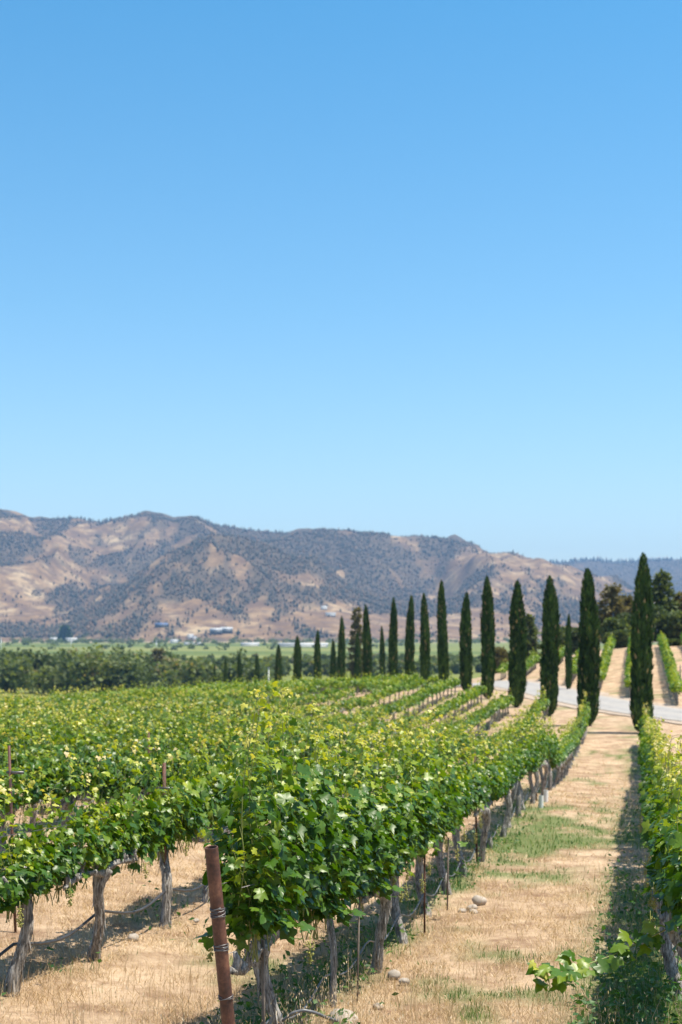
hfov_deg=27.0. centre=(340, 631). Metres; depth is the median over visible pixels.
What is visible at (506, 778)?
grapevine
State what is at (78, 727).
grapevine
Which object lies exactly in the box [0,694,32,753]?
grapevine
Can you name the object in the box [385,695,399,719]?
grapevine
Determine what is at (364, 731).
grapevine
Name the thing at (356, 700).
grapevine
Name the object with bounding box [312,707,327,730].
grapevine
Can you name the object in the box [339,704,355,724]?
grapevine
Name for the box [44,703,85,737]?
grapevine
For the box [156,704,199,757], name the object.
grapevine
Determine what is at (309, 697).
grapevine
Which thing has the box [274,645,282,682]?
cypress tree
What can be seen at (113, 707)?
grapevine
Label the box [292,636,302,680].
cypress tree
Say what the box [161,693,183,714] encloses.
grapevine
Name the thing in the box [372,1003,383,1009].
rock
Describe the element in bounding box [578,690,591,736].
grapevine
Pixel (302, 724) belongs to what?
grapevine
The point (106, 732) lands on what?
grapevine
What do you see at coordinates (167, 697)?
grapevine
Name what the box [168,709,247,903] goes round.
grapevine
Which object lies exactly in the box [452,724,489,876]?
grapevine
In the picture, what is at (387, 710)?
grapevine
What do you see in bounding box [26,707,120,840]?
grapevine
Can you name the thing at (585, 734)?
grapevine
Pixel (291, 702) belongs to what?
grapevine
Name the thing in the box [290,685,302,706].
grapevine
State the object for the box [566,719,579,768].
grapevine
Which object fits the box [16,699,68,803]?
grapevine
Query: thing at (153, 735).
grapevine
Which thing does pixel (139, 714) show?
grapevine
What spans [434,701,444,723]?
grapevine
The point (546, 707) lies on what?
grapevine
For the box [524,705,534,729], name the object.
grapevine
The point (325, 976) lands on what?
drip hose
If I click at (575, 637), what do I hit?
oak tree
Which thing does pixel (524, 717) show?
grapevine
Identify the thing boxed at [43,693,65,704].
grapevine
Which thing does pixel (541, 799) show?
grow tube
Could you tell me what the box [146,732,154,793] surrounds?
trellis stake
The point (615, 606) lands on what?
pine tree
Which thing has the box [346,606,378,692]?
pine tree
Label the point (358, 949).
trellis stake
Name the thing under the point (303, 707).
grapevine
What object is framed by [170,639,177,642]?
shed
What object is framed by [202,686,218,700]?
grapevine
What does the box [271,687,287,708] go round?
grapevine
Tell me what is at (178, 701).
grapevine
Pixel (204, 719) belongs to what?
grapevine
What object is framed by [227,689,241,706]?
grapevine
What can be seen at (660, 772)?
grapevine
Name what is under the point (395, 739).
grapevine
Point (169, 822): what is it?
grapevine
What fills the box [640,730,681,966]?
grapevine
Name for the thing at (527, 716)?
grapevine
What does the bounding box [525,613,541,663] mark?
pine tree
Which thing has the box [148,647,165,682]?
valley tree
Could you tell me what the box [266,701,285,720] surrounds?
grapevine
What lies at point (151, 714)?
grapevine
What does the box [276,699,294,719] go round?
grapevine
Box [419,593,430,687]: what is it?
cypress tree
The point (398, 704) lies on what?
grapevine
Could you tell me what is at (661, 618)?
oak tree
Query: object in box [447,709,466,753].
grapevine
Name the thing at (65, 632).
valley conifer
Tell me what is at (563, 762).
grapevine
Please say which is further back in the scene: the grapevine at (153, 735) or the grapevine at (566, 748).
the grapevine at (566, 748)
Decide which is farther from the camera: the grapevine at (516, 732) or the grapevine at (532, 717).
the grapevine at (532, 717)
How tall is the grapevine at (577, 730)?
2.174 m
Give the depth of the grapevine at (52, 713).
53.71 m
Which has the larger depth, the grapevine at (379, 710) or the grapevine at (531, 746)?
the grapevine at (379, 710)
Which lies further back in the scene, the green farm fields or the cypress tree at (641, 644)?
the green farm fields
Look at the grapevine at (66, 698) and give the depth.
76.12 m
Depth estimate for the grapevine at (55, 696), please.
80.82 m
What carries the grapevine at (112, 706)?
on the ground at (596, 741)
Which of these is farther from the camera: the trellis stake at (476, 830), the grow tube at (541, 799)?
the grow tube at (541, 799)
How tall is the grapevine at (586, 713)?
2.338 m
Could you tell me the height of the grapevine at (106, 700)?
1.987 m
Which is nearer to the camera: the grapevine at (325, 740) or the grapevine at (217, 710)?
the grapevine at (325, 740)
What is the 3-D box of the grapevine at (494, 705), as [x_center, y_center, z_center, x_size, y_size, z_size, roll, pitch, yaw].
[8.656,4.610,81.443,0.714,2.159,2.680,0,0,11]
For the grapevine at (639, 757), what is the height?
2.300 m
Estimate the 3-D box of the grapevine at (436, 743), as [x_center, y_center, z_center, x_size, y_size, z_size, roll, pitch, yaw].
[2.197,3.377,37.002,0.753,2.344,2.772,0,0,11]
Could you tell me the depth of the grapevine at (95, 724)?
43.15 m
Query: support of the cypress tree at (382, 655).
on the ground at (596, 741)
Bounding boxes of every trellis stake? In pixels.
[6,746,23,932]
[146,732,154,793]
[156,763,172,864]
[261,935,264,1023]
[356,897,359,1004]
[424,854,425,932]
[446,838,448,909]
[474,753,477,861]
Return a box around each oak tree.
[495,646,508,673]
[559,626,574,656]
[561,627,578,652]
[600,617,631,647]
[610,629,631,647]
[616,612,631,618]
[652,604,679,643]
[663,609,681,639]
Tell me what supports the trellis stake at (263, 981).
on the ground at (596, 741)
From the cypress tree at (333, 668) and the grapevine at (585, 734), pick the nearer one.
the grapevine at (585, 734)
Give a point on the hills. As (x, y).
(24, 580)
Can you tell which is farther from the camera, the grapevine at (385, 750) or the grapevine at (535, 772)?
the grapevine at (535, 772)
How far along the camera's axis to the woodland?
440.63 m
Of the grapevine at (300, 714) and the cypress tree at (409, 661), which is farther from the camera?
the cypress tree at (409, 661)
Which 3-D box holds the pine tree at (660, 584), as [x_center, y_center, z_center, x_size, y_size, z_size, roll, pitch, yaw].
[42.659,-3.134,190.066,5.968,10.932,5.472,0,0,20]
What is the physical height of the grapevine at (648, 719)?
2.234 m
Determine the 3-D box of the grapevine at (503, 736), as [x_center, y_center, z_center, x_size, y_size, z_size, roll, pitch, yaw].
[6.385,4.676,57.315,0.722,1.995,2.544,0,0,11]
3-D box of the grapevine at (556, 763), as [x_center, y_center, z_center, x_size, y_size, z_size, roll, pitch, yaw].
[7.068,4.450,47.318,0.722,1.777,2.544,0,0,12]
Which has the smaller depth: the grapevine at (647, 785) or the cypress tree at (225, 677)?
the grapevine at (647, 785)
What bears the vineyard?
on the ground at (596, 741)
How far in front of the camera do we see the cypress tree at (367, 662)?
159.44 m
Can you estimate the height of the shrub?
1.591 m
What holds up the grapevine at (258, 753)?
on the ground at (596, 741)
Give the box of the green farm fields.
[0,624,541,649]
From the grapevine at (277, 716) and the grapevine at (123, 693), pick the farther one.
the grapevine at (123, 693)
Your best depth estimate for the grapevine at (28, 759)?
25.86 m
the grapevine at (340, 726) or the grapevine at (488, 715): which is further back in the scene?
the grapevine at (488, 715)
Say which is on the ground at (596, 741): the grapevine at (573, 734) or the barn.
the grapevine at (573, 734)
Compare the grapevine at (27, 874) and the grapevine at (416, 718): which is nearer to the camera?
the grapevine at (27, 874)
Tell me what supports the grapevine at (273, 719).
on the ground at (596, 741)
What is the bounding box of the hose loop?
[282,1009,337,1021]
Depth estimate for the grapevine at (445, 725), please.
61.12 m
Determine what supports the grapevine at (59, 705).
on the ground at (596, 741)
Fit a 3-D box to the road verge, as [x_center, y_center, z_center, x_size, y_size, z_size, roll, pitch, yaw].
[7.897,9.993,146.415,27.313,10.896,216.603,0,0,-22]
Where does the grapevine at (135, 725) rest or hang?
on the ground at (596, 741)
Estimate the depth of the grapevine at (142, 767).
22.89 m
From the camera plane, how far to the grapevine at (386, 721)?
62.36 m
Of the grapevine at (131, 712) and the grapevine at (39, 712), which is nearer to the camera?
the grapevine at (39, 712)
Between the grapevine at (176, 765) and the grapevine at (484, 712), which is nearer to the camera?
the grapevine at (176, 765)
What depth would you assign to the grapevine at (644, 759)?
29.31 m
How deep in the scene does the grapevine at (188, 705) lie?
69.77 m
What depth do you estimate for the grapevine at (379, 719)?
60.34 m
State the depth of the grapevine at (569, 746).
53.24 m
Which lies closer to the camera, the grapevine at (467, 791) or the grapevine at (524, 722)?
the grapevine at (467, 791)
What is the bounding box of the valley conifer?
[57,624,73,640]
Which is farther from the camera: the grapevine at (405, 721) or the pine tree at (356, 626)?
the pine tree at (356, 626)
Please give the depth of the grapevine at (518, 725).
65.36 m
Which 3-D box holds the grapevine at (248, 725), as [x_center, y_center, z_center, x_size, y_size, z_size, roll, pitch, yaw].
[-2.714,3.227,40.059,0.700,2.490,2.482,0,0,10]
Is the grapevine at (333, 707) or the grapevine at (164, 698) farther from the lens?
the grapevine at (164, 698)
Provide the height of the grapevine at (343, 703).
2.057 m
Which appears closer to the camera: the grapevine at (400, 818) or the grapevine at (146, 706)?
the grapevine at (400, 818)
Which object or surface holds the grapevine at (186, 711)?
on the ground at (596, 741)
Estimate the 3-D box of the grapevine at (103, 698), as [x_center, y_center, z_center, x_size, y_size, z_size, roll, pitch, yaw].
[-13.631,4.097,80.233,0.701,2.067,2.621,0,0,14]
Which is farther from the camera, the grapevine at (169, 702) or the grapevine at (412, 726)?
the grapevine at (169, 702)
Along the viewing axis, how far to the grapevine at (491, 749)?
53.01 m
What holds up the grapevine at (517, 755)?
on the ground at (596, 741)
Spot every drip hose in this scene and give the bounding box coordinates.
[0,884,203,956]
[265,776,555,1023]
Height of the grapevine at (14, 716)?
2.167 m
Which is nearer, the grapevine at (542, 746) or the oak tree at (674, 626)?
the grapevine at (542, 746)
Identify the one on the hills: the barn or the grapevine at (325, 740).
the barn
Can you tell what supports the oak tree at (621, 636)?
on the ground at (596, 741)
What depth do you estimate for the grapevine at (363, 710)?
71.49 m
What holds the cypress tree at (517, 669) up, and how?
on the ground at (596, 741)
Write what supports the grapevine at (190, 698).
on the ground at (596, 741)
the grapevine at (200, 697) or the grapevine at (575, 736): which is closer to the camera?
the grapevine at (575, 736)
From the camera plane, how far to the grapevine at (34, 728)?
39.06 m
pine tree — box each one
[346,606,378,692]
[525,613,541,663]
[597,582,630,638]
[621,592,632,613]
[651,568,681,627]
[672,591,681,610]
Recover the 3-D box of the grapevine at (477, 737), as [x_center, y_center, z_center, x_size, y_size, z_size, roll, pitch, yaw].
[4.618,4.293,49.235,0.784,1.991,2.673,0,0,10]
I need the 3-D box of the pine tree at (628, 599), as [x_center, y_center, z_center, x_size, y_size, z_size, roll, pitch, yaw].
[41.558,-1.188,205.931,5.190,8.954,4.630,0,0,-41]
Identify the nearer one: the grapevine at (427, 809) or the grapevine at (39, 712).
the grapevine at (427, 809)
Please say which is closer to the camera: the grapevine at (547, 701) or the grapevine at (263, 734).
the grapevine at (263, 734)
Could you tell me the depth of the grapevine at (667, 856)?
10.41 m
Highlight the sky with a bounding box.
[0,0,681,562]
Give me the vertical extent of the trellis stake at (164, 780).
1.988 m
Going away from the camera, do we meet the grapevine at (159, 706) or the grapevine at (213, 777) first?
the grapevine at (213, 777)
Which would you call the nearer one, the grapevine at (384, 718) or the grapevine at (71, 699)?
the grapevine at (384, 718)
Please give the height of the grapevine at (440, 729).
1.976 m
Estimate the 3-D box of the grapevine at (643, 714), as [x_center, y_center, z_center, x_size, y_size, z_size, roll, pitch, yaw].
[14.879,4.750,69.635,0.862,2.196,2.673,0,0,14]
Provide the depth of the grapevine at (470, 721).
69.20 m
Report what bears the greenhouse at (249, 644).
on the ground at (596, 741)
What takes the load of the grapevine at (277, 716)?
on the ground at (596, 741)
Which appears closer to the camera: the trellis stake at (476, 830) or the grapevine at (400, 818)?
the grapevine at (400, 818)
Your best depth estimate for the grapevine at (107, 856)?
14.37 m
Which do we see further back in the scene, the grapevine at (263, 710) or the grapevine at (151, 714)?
the grapevine at (263, 710)
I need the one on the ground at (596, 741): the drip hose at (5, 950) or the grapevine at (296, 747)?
the grapevine at (296, 747)
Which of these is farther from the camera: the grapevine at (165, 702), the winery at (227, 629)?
the winery at (227, 629)
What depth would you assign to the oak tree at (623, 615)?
183.47 m
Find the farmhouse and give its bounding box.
[325,612,335,615]
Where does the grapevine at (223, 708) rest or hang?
on the ground at (596, 741)
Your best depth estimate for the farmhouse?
3086.27 m
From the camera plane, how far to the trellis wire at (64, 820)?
13.89 m
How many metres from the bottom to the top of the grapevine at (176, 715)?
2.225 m
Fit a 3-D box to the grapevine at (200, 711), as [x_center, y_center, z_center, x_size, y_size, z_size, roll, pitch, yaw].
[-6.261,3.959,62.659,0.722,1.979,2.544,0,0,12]
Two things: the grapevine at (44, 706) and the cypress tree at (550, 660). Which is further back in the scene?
the cypress tree at (550, 660)
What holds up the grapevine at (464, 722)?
on the ground at (596, 741)
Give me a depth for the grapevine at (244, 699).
79.90 m
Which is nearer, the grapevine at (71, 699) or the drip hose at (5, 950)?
the drip hose at (5, 950)
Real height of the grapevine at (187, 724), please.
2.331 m
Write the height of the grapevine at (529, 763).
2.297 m
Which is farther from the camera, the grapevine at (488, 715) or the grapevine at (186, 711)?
the grapevine at (488, 715)
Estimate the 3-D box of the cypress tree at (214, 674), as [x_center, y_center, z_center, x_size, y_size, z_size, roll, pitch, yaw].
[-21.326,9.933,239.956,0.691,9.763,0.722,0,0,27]
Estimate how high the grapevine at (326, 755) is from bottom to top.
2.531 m
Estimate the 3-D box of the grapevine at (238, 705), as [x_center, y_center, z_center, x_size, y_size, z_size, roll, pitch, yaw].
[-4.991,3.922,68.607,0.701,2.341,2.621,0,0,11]
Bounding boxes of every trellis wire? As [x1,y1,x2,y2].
[1,725,515,836]
[2,738,472,830]
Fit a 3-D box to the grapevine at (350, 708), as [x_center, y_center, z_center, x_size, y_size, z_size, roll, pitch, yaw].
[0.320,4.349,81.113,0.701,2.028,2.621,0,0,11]
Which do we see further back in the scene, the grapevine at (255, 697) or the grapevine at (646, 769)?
the grapevine at (255, 697)
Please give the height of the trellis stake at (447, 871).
1.085 m
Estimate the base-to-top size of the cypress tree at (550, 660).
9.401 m
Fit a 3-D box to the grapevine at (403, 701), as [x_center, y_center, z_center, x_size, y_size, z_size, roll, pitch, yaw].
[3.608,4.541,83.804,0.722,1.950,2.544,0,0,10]
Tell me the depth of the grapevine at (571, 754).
55.19 m
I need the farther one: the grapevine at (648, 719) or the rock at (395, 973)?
the grapevine at (648, 719)
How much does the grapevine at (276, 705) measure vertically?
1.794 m
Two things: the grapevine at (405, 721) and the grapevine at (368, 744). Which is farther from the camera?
the grapevine at (405, 721)
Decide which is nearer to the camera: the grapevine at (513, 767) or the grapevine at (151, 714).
the grapevine at (513, 767)
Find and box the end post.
[205,845,234,1023]
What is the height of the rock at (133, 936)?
0.101 m
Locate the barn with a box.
[155,623,167,626]
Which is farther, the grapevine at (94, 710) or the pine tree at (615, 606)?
the pine tree at (615, 606)
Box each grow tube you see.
[539,795,543,807]
[544,790,547,801]
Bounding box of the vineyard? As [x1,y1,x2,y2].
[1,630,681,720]
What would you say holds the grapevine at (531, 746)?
on the ground at (596, 741)
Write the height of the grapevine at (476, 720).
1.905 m
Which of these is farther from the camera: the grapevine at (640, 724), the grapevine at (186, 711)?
the grapevine at (640, 724)
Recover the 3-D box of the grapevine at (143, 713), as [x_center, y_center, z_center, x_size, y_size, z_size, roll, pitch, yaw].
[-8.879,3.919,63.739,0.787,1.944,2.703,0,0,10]
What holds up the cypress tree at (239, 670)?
on the ground at (596, 741)
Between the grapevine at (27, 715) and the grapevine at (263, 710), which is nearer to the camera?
the grapevine at (27, 715)
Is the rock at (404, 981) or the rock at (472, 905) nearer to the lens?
the rock at (404, 981)
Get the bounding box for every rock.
[128,933,138,941]
[329,1008,357,1023]
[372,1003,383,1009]
[387,969,400,979]
[399,978,409,984]
[466,904,477,909]
[472,895,486,905]
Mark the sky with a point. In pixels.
(398, 267)
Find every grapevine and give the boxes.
[0,689,15,708]
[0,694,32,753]
[0,697,26,734]
[0,698,30,719]
[0,702,18,773]
[0,717,57,869]
[0,775,78,997]
[3,702,37,730]
[5,711,66,831]
[10,694,33,713]
[11,688,32,709]
[14,701,53,737]
[15,705,47,726]
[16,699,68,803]
[20,733,154,960]
[24,696,51,719]
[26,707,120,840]
[29,693,48,703]
[32,692,45,707]
[34,695,55,714]
[40,702,64,724]
[41,697,70,717]
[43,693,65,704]
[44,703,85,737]
[45,700,106,819]
[47,686,64,702]
[48,691,70,709]
[57,700,86,723]
[59,704,80,727]
[61,687,80,704]
[63,688,85,708]
[63,714,97,746]
[65,699,88,715]
[68,700,105,733]
[77,696,106,721]
[79,689,102,713]
[79,690,106,705]
[85,698,106,718]
[86,719,160,806]
[89,707,126,747]
[92,687,109,699]
[94,708,144,794]
[96,696,129,728]
[99,690,117,704]
[99,696,117,714]
[102,697,124,716]
[110,685,130,705]
[113,691,136,709]
[113,739,212,928]
[115,696,136,717]
[116,698,154,738]
[121,715,172,794]
[127,704,150,728]
[128,688,143,702]
[128,701,148,723]
[132,695,150,712]
[132,697,153,717]
[137,689,154,701]
[139,725,193,796]
[143,693,162,709]
[143,697,166,721]
[144,702,176,734]
[145,702,168,724]
[147,693,173,713]
[152,687,166,702]
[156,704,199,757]
[158,694,172,705]
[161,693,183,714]
[162,701,179,721]
[163,686,177,699]
[164,700,190,725]
[167,687,186,704]
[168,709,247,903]
[170,703,201,737]
[171,728,221,776]
[173,697,197,719]
[177,689,194,711]
[178,688,196,703]
[185,701,203,721]
[186,700,211,719]
[187,711,222,760]
[191,690,209,707]
[191,699,221,737]
[194,680,354,1023]
[194,689,205,699]
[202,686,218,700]
[202,705,223,729]
[203,698,222,715]
[205,690,219,707]
[210,704,243,758]
[213,724,253,773]
[216,700,237,728]
[218,692,231,709]
[219,698,234,715]
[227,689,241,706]
[227,690,247,716]
[229,707,248,725]
[229,726,275,777]
[230,723,282,814]
[231,703,261,749]
[236,687,250,704]
[241,695,256,716]
[243,687,260,701]
[247,705,261,724]
[248,708,264,729]
[250,694,266,713]
[252,706,281,747]
[258,686,269,700]
[261,706,281,724]
[263,716,299,778]
[264,696,279,712]
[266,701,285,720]
[267,739,311,821]
[269,704,292,737]
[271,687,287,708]
[274,725,394,1007]
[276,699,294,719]
[282,706,316,759]
[283,685,296,706]
[287,706,308,762]
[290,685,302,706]
[290,703,306,727]
[297,695,313,717]
[298,704,316,726]
[298,722,343,800]
[299,683,311,704]
[304,707,336,759]
[312,696,323,716]
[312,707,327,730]
[316,696,329,717]
[321,706,350,755]
[323,702,334,724]
[327,694,339,714]
[328,720,369,799]
[330,691,350,713]
[332,702,345,724]
[337,730,423,973]
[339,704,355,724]
[340,712,361,752]
[343,718,382,779]
[344,691,353,713]
[348,688,360,712]
[351,702,363,725]
[352,706,374,752]
[355,696,371,724]
[360,715,454,943]
[365,704,387,747]
[367,697,377,720]
[371,707,386,729]
[372,695,386,719]
[372,724,402,781]
[373,712,395,752]
[380,697,390,720]
[380,708,392,730]
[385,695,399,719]
[385,712,414,776]
[386,710,401,734]
[391,697,403,719]
[395,691,408,715]
[395,707,408,730]
[396,704,467,916]
[398,719,415,736]
[400,710,427,766]
[402,701,413,727]
[410,706,420,726]
[413,716,439,768]
[415,708,426,730]
[422,705,433,726]
[427,704,437,725]
[428,721,448,762]
[433,717,444,734]
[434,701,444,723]
[434,731,476,894]
[436,698,448,720]
[436,716,451,728]
[437,718,458,769]
[442,697,454,722]
[446,710,458,730]
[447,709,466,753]
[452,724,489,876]
[455,716,471,763]
[457,710,468,729]
[461,725,482,765]
[462,707,474,737]
[467,706,479,737]
[468,700,483,738]
[469,729,504,861]
[470,728,483,764]
[476,717,490,762]
[477,702,487,735]
[480,738,511,847]
[481,705,490,732]
[483,695,495,729]
[485,731,498,764]
[486,728,521,836]
[487,693,498,726]
[487,720,502,756]
[491,691,500,723]
[495,723,507,746]
[499,717,526,827]
[499,721,514,750]
[508,715,519,748]
[509,709,522,740]
[512,726,534,817]
[515,709,527,737]
[515,713,539,809]
[517,705,530,740]
[523,707,533,736]
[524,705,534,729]
[524,711,547,799]
[526,737,681,993]
[527,700,539,721]
[527,724,544,803]
[530,689,545,728]
[535,719,554,794]
[536,691,547,724]
[538,715,557,788]
[540,687,550,723]
[544,717,560,789]
[550,740,563,787]
[555,726,570,781]
[556,733,567,784]
[558,724,572,778]
[561,724,574,774]
[565,720,576,749]
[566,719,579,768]
[569,719,580,764]
[572,717,582,760]
[572,719,583,756]
[573,705,586,748]
[575,717,585,752]
[576,702,588,744]
[577,699,590,739]
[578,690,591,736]
[635,706,650,726]
[637,703,651,728]
[637,712,649,735]
[637,716,654,755]
[637,722,658,770]
[637,733,675,803]
[638,713,671,781]
[638,737,681,823]
[638,742,675,832]
[639,732,667,780]
[640,724,663,774]
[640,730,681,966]
[640,756,673,861]
[641,719,661,776]
[641,737,681,874]
[642,757,681,999]
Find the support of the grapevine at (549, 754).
on the ground at (596, 741)
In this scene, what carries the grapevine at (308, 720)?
on the ground at (596, 741)
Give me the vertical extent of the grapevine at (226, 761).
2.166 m
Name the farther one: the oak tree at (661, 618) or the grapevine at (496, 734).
the oak tree at (661, 618)
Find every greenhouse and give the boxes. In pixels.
[240,643,259,645]
[278,643,327,646]
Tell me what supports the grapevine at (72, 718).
on the ground at (596, 741)
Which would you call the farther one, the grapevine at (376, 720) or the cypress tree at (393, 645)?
the cypress tree at (393, 645)
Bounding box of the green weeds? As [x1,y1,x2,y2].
[0,749,681,1023]
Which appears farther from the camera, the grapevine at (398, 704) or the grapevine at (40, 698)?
the grapevine at (398, 704)
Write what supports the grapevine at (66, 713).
on the ground at (596, 741)
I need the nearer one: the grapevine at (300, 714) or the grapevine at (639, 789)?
the grapevine at (639, 789)
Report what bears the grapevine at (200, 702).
on the ground at (596, 741)
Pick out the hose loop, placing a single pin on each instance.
(307, 1011)
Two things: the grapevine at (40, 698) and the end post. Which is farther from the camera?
the grapevine at (40, 698)
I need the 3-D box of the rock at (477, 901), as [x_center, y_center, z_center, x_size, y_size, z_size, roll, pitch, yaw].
[1.964,3.828,20.207,0.204,0.162,0.193,0,0,-35]
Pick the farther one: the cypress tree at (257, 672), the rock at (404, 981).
the cypress tree at (257, 672)
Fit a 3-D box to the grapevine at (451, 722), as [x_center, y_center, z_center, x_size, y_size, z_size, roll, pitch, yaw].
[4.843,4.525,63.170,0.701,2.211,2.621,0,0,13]
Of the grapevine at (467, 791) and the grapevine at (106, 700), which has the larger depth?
the grapevine at (106, 700)
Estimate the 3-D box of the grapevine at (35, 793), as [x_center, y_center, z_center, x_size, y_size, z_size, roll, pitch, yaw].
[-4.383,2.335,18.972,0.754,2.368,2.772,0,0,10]
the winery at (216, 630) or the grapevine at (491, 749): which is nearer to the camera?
the grapevine at (491, 749)
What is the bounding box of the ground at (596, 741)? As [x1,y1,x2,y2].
[0,641,681,1023]
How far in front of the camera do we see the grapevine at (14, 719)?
37.48 m
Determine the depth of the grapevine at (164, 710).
65.59 m
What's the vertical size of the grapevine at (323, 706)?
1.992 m
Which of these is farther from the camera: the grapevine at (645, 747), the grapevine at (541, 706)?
the grapevine at (541, 706)
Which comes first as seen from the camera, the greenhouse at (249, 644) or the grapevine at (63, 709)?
the grapevine at (63, 709)
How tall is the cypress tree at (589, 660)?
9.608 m
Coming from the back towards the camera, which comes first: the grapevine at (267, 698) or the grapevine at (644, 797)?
the grapevine at (267, 698)
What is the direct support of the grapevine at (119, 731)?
on the ground at (596, 741)
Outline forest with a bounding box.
[0,508,681,637]
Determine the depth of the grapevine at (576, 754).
65.32 m
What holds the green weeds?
on the ground at (596, 741)
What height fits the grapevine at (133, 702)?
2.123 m
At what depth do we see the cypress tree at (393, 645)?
144.71 m
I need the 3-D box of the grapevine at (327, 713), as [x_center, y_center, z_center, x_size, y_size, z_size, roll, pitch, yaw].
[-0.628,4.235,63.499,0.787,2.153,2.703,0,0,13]
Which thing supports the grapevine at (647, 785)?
on the ground at (596, 741)
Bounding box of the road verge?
[456,680,681,723]
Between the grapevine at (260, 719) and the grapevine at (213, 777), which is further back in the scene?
the grapevine at (260, 719)
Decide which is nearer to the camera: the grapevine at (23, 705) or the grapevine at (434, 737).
the grapevine at (434, 737)
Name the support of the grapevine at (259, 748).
on the ground at (596, 741)
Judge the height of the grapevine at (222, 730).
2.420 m
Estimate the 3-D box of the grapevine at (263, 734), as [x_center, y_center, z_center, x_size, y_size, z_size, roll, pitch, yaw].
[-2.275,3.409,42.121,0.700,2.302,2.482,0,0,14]
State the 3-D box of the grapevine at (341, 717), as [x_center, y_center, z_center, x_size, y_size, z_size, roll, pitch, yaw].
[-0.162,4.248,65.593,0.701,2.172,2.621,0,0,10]
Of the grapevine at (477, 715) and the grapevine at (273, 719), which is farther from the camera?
the grapevine at (477, 715)
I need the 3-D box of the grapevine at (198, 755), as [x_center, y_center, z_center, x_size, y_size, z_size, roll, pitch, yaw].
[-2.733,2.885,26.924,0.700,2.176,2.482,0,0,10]
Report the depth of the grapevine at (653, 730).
31.43 m
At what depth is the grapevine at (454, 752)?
41.01 m
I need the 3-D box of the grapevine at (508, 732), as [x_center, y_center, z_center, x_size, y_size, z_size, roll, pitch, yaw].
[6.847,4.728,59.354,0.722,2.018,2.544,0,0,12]
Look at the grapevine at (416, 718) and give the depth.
70.39 m
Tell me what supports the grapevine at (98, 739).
on the ground at (596, 741)
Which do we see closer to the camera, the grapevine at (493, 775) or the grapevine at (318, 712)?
the grapevine at (493, 775)
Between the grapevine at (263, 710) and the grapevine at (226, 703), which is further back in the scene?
the grapevine at (226, 703)
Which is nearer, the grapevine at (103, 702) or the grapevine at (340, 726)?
the grapevine at (340, 726)
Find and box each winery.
[210,628,221,633]
[220,627,232,632]
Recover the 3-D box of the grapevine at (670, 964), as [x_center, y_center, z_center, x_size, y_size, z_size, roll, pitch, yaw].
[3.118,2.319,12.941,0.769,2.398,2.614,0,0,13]
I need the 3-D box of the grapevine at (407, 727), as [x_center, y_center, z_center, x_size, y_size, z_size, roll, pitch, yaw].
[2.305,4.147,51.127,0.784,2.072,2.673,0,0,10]
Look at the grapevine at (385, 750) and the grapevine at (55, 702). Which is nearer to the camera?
the grapevine at (385, 750)
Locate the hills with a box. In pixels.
[0,509,681,641]
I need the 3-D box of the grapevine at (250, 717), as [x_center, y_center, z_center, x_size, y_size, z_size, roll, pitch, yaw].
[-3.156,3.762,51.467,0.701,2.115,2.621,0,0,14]
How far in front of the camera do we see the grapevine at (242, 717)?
59.04 m
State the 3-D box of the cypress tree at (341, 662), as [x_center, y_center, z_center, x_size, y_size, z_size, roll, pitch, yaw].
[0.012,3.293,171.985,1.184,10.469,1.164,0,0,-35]
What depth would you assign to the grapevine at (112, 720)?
44.72 m
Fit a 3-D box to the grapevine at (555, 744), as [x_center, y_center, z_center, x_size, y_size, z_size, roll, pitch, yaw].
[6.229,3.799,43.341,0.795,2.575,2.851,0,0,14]
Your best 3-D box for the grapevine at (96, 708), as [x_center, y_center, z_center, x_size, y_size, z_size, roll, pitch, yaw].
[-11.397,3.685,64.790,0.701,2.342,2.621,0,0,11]
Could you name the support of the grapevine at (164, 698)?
on the ground at (596, 741)
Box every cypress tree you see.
[213,661,215,683]
[223,658,227,683]
[236,652,242,683]
[254,654,260,680]
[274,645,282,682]
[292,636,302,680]
[313,630,321,693]
[329,639,336,678]
[337,615,345,678]
[354,632,361,692]
[362,604,372,691]
[379,626,385,675]
[388,597,398,676]
[404,595,414,683]
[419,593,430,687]
[436,580,449,682]
[459,592,473,691]
[479,575,496,698]
[507,579,527,707]
[539,575,560,716]
[564,614,572,688]
[576,568,601,725]
[629,552,654,731]
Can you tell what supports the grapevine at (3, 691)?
on the ground at (596, 741)
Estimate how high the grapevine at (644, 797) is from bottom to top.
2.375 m
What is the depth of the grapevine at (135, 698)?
78.04 m
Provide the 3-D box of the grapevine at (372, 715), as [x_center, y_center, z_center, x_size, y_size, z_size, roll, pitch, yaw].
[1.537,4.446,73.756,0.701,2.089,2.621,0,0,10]
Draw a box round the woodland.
[0,642,481,695]
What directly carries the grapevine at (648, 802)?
on the ground at (596, 741)
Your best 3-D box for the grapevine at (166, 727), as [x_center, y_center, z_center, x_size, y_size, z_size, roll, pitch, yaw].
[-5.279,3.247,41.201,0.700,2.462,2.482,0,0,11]
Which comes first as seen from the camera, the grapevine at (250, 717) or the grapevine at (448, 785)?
the grapevine at (448, 785)
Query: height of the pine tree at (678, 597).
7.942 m
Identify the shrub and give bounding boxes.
[657,638,681,645]
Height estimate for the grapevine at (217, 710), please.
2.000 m
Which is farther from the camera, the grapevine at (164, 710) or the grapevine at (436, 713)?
the grapevine at (436, 713)
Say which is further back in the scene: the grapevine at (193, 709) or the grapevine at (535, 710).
the grapevine at (535, 710)
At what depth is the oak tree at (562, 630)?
198.48 m

